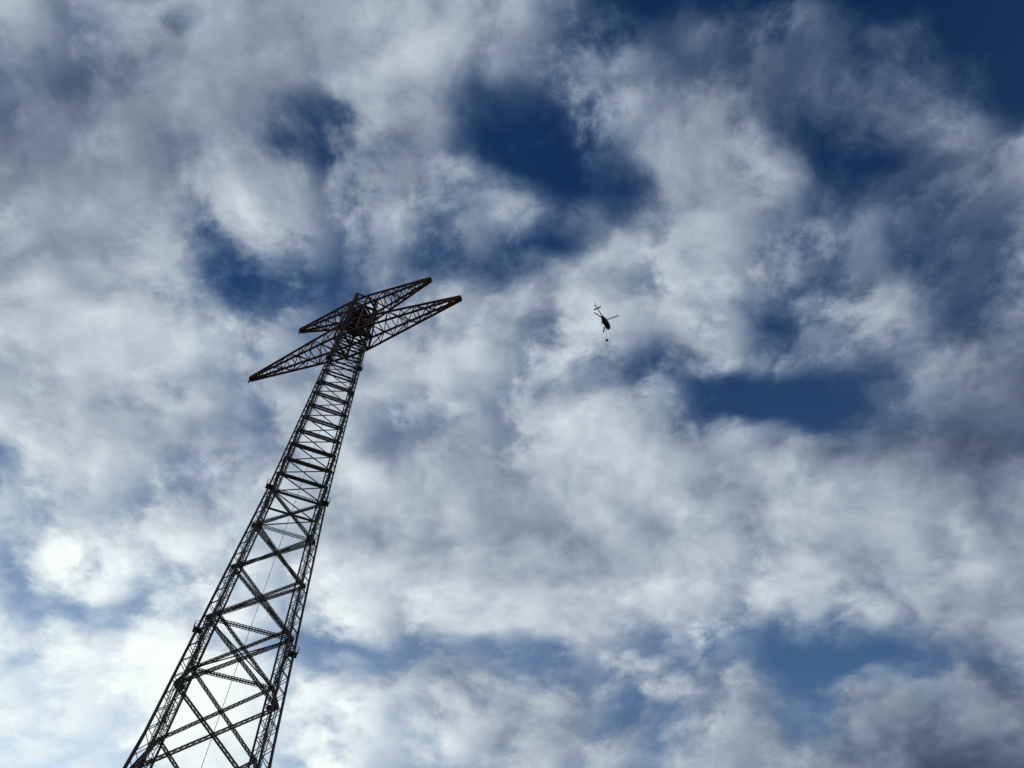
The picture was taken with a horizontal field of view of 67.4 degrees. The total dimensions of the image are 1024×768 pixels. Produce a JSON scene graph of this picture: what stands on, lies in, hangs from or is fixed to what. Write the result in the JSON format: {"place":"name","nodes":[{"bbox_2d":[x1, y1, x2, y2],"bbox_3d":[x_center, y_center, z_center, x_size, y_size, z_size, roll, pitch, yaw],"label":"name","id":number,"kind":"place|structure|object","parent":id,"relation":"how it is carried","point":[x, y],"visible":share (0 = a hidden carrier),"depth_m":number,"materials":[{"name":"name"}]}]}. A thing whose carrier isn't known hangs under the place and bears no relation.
{"place":"outdoors","nodes":[
{"label":"outdoors","id":0,"kind":"place"},
{"bbox_2d":[0,0,1023,767],"label":"sky","id":1,"kind":"structure","parent":0,"point":[774,518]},
{"bbox_2d":[594,303,618,341],"bbox_3d":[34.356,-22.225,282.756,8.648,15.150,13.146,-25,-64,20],"label":"helicopter","id":2,"kind":"object","parent":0,"point":[605,323],"visible":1,"depth_m":287.67,"materials":[{"name":"black metal"}]},
{"label":"ground","id":3,"kind":"structure","parent":0,"visible":0},
{"bbox_2d":[123,277,461,767],"bbox_3d":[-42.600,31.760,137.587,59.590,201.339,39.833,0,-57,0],"label":"transmission tower","id":4,"kind":"structure","parent":3,"relation":"on","point":[361,319],"depth_m":137.66,"materials":[{"name":"metal"}]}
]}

